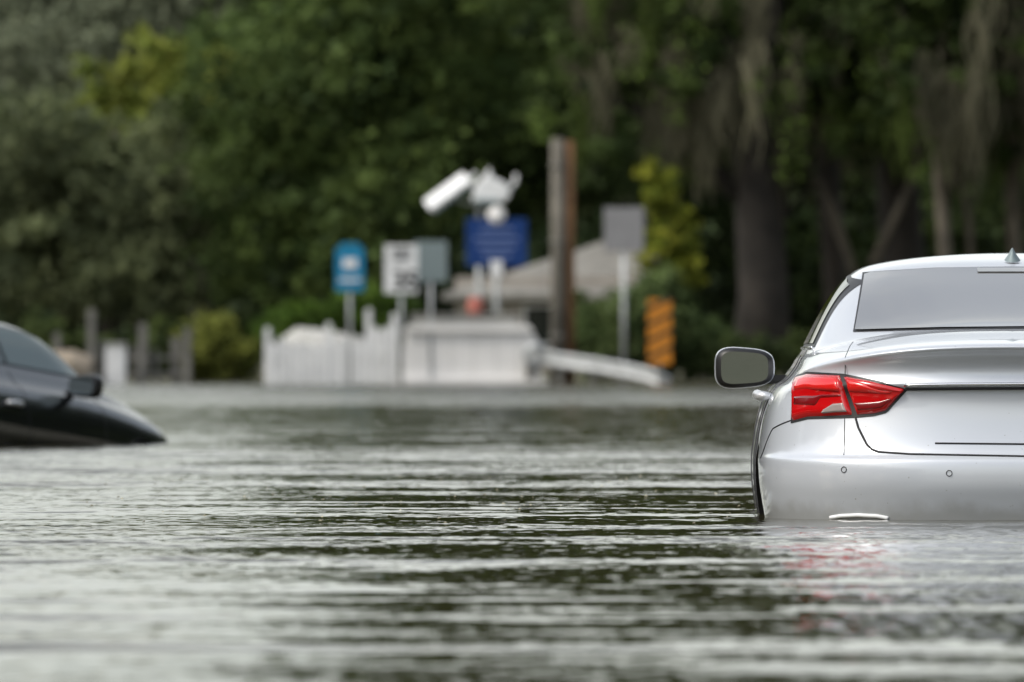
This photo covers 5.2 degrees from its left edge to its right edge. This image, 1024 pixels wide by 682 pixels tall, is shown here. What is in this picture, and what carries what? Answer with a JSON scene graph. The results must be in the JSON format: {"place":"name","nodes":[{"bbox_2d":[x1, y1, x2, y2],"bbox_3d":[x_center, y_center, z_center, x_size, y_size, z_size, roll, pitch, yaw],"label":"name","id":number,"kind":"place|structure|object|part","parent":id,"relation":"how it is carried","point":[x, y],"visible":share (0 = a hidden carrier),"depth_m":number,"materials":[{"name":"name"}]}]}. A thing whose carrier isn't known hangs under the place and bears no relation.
{"place":"outdoors","nodes":[
{"label":"outdoors","id":0,"kind":"place"},
{"bbox_2d":[126,362,717,383],"bbox_3d":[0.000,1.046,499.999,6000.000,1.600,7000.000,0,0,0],"label":"ground","id":1,"kind":"structure","parent":0,"point":[544,376],"depth_m":245.99,"materials":[{"name":"grey concrete"}]},
{"bbox_2d":[56,350,94,374],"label":"boulder","id":2,"kind":"object","parent":1,"relation":"on","point":[78,363],"visible":0.36,"depth_m":242.16,"materials":[{"name":"beige stone"}]},
{"bbox_2d":[104,343,127,383],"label":"utility cabinet","id":3,"kind":"object","parent":1,"relation":"on","point":[115,363],"visible":0.8,"depth_m":242.82,"materials":[{"name":"white metal"}]},
{"bbox_2d":[53,309,191,383],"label":"weathered wood fence","id":4,"kind":"object","parent":1,"relation":"on","point":[143,358],"visible":0.48,"depth_m":243.54,"materials":[{"name":"grey wood"}]},
{"bbox_2d":[0,65,252,346],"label":"oak tree","id":5,"kind":"object","parent":1,"relation":"on","point":[115,233],"visible":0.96,"depth_m":268.31,"materials":[{"name":"green plant"}]},
{"bbox_2d":[0,0,275,202],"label":"hazy cypress tree","id":6,"kind":"object","parent":1,"relation":"on","point":[37,40],"visible":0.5,"depth_m":297.69,"materials":[{"name":"green plant"}]},
{"bbox_2d":[57,20,294,342],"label":"sunlit elm tree","id":7,"kind":"object","parent":1,"relation":"on","point":[157,75],"visible":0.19,"depth_m":278.33,"materials":[{"name":"green plant"}]},
{"bbox_2d":[167,306,264,382],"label":"ornamental grass clump","id":8,"kind":"object","parent":1,"relation":"on","point":[216,353],"visible":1,"depth_m":244.21,"materials":[{"name":"green plant"}]},
{"bbox_2d":[283,327,365,383],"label":"covered boat","id":9,"kind":"object","parent":1,"relation":"on","point":[312,337],"visible":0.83,"depth_m":243.09,"materials":[{"name":"white fabric"}]},
{"bbox_2d":[265,309,397,383],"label":"white picket fence","id":10,"kind":"object","parent":1,"relation":"on","point":[380,348],"visible":0.63,"depth_m":242.02,"materials":[{"name":"paint"}]},
{"bbox_2d":[244,279,424,375],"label":"green bush","id":11,"kind":"object","parent":1,"relation":"on","point":[289,317],"visible":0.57,"depth_m":246.90,"materials":[{"name":"green plant"}]},
{"bbox_2d":[336,243,363,383],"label":"blue evacuation route sign","id":12,"kind":"object","parent":1,"relation":"on","point":[349,267],"visible":0.94,"depth_m":239.94,"materials":[{"name":"blue metal"}]},
{"bbox_2d":[153,0,564,331],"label":"oak tree","id":13,"kind":"object","parent":1,"relation":"on","point":[319,217],"visible":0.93,"depth_m":265.12,"materials":[{"name":"green plant"}]},
{"bbox_2d":[385,245,417,383],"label":"speed limit sign","id":14,"kind":"object","parent":1,"relation":"on","point":[401,269],"visible":1,"depth_m":239.43,"materials":[{"name":"white metal"}]},
{"bbox_2d":[15,303,808,380],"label":"shore bushes","id":15,"kind":"object","parent":1,"relation":"on","point":[780,350],"visible":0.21,"depth_m":246.35,"materials":[{"name":"green plant"}]},
{"bbox_2d":[414,241,446,379],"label":"road sign back","id":16,"kind":"object","parent":1,"relation":"on","point":[432,261],"visible":0.9,"depth_m":240.94,"materials":[{"name":"silver metal"}]},
{"bbox_2d":[392,313,548,383],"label":"concrete bridge parapet","id":17,"kind":"structure","parent":1,"relation":"on","point":[477,350],"depth_m":241.00,"materials":[{"name":"grey concrete"}]},
{"bbox_2d":[424,168,517,296],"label":"solar street light","id":18,"kind":"object","parent":1,"relation":"on","point":[488,188],"visible":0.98,"depth_m":249.71,"materials":[{"name":"white paint"}]},
{"bbox_2d":[468,297,483,317],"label":"plastic barrel","id":19,"kind":"object","parent":1,"relation":"on","point":[475,304],"visible":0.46,"depth_m":245.86,"materials":[{"name":"red plastic"}]},
{"bbox_2d":[466,206,526,317],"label":"blue information sign","id":20,"kind":"object","parent":1,"relation":"on","point":[496,240],"visible":0.98,"depth_m":242.89,"materials":[{"name":"blue metal"}]},
{"bbox_2d":[0,180,1023,361],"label":"understory hedge","id":21,"kind":"object","parent":1,"relation":"on","point":[539,249],"visible":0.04,"depth_m":287.28,"materials":[{"name":"green plant"}]},
{"bbox_2d":[1,0,1022,231],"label":"distant tree line","id":22,"kind":"object","parent":1,"relation":"on","point":[627,200],"depth_m":317.34,"materials":[{"name":"green plant"}]},
{"bbox_2d":[384,0,672,273],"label":"oak tree","id":23,"kind":"object","parent":1,"relation":"on","point":[523,199],"visible":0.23,"depth_m":269.45,"materials":[{"name":"green plant"}]},
{"bbox_2d":[455,277,662,371],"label":"walls","id":24,"kind":"structure","parent":1,"relation":"on","point":[507,306],"depth_m":259.50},
{"bbox_2d":[484,304,500,317],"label":"window frame","id":25,"kind":"object","parent":24,"relation":"attached to","point":[488,305],"visible":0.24,"depth_m":259.44,"materials":[{"name":"white"}]},
{"bbox_2d":[523,304,550,345],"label":"window frame","id":26,"kind":"object","parent":24,"relation":"attached to","point":[531,305],"visible":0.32,"depth_m":259.44,"materials":[{"name":"white"}]},
{"bbox_2d":[442,241,656,300],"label":"roof","id":27,"kind":"structure","parent":24,"relation":"on","point":[595,260],"depth_m":260.05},
{"bbox_2d":[550,138,574,383],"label":"utility pole","id":28,"kind":"object","parent":1,"relation":"on","point":[562,319],"visible":0.89,"depth_m":240.92,"materials":[{"name":"brown wood"}]},
{"bbox_2d":[522,343,669,383],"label":"steel guardrail","id":29,"kind":"object","parent":1,"relation":"on","point":[536,356],"visible":0.72,"depth_m":239.69,"materials":[{"name":"grey metal"}]},
{"bbox_2d":[229,0,1007,87],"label":"tall canopy trees","id":30,"kind":"object","parent":1,"relation":"on","point":[259,12],"visible":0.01,"depth_m":294.85,"materials":[{"name":"green plant"}]},
{"bbox_2d":[604,207,643,383],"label":"road sign back","id":31,"kind":"object","parent":1,"relation":"on","point":[623,229],"visible":0.9,"depth_m":239.92,"materials":[{"name":"grey metal"}]},
{"bbox_2d":[463,0,837,374],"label":"mossy live oak tree","id":32,"kind":"object","parent":1,"relation":"on","point":[749,188],"visible":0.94,"depth_m":252.21,"materials":[{"name":"green plant"}]},
{"bbox_2d":[510,0,990,184],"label":"green hanging vine","id":33,"kind":"object","parent":32,"relation":"hanging from","point":[540,136],"visible":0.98,"depth_m":250.43,"materials":[{"name":"green plant"}]},
{"bbox_2d":[575,258,740,381],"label":"green bush","id":34,"kind":"object","parent":1,"relation":"on","point":[598,325],"visible":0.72,"depth_m":246.27,"materials":[{"name":"green plant"}]},
{"bbox_2d":[648,295,671,383],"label":"hazard marker sign","id":35,"kind":"object","parent":1,"relation":"on","point":[659,332],"visible":0.92,"depth_m":237.94,"materials":[{"name":"orange metal"}]},
{"bbox_2d":[632,156,709,378],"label":"yellow green sapling","id":36,"kind":"object","parent":1,"relation":"on","point":[670,243],"visible":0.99,"depth_m":247.83,"materials":[{"name":"green plant"}]},
{"bbox_2d":[615,9,924,307],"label":"mossy live oak tree","id":37,"kind":"object","parent":1,"relation":"on","point":[834,270],"depth_m":262.75,"materials":[{"name":"green plant"}]},
{"bbox_2d":[588,52,1023,359],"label":"dark shrub tree","id":38,"kind":"object","parent":1,"relation":"on","point":[802,247],"visible":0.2,"depth_m":272.78,"materials":[{"name":"green plant"}]},
{"bbox_2d":[707,0,994,262],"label":"mossy live oak tree","id":39,"kind":"object","parent":1,"relation":"on","point":[850,108],"visible":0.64,"depth_m":252.51,"materials":[{"name":"green plant"}]},
{"bbox_2d":[777,134,974,273],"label":"leaning branches","id":40,"kind":"object","parent":39,"relation":"attached to","point":[836,225],"visible":0.61,"depth_m":253.93,"materials":[{"name":"brown plant"}]},
{"bbox_2d":[714,248,1023,519],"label":"silver sedan car","id":41,"kind":"object","parent":1,"relation":"on","point":[895,391],"visible":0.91,"depth_m":41.71,"materials":[{"name":"paint"}]},
{"bbox_3d":[1.212,-0.116,44.304,0.151,0.253,1.090,0,0,1],"label":"left front door window","id":42,"kind":"part","parent":41,"relation":"part of","materials":[{"name":"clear glass"}]},
{"bbox_3d":[1.204,-0.117,43.289,0.160,0.253,0.840,0,0,1],"label":"left rear door window","id":43,"kind":"part","parent":41,"relation":"part of","materials":[{"name":"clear glass"}]},
{"bbox_3d":[1.902,-0.164,42.833,1.232,0.240,1.001,0,0,1],"label":"rear window","id":44,"kind":"part","parent":41,"relation":"part of","materials":[{"name":"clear glass"}]},
{"bbox_2d":[818,0,1023,255],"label":"mossy live oak tree","id":45,"kind":"object","parent":1,"relation":"on","point":[908,69],"visible":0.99,"depth_m":249.94,"materials":[{"name":"green plant"}]},
{"bbox_2d":[915,0,1023,252],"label":"mossy live oak tree","id":46,"kind":"object","parent":1,"relation":"on","point":[1006,158],"visible":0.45,"depth_m":252.71,"materials":[{"name":"green plant"}]},
{"bbox_2d":[484,307,493,317],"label":"window pane","id":47,"kind":"object","parent":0,"point":[488,309],"visible":0.08,"depth_m":259.41,"materials":[{"name":"grey glass"}]},
{"bbox_2d":[0,384,1023,681],"bbox_3d":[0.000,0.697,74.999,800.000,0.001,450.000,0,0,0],"label":"water","id":48,"kind":"structure","parent":0,"point":[610,576],"depth_m":34.17,"materials":[{"name":"grey liquid"}]},
{"bbox_2d":[0,323,167,445],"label":"black sedan car","id":49,"kind":"object","parent":48,"relation":"in","point":[49,396],"visible":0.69,"depth_m":76.17,"materials":[{"name":"black paint"}]},
{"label":"right front door window","id":50,"kind":"part","parent":49,"relation":"part of","materials":[{"name":"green glass"}]},
{"bbox_2d":[87,475,739,523],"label":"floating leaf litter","id":51,"kind":"object","parent":48,"relation":"on","point":[400,501],"visible":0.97,"depth_m":47.19,"materials":[{"name":"plant"}]},
{"bbox_2d":[526,307,549,342],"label":"window pane","id":52,"kind":"object","parent":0,"point":[538,320],"visible":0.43,"depth_m":259.41,"materials":[{"name":"black glass"}]}
]}

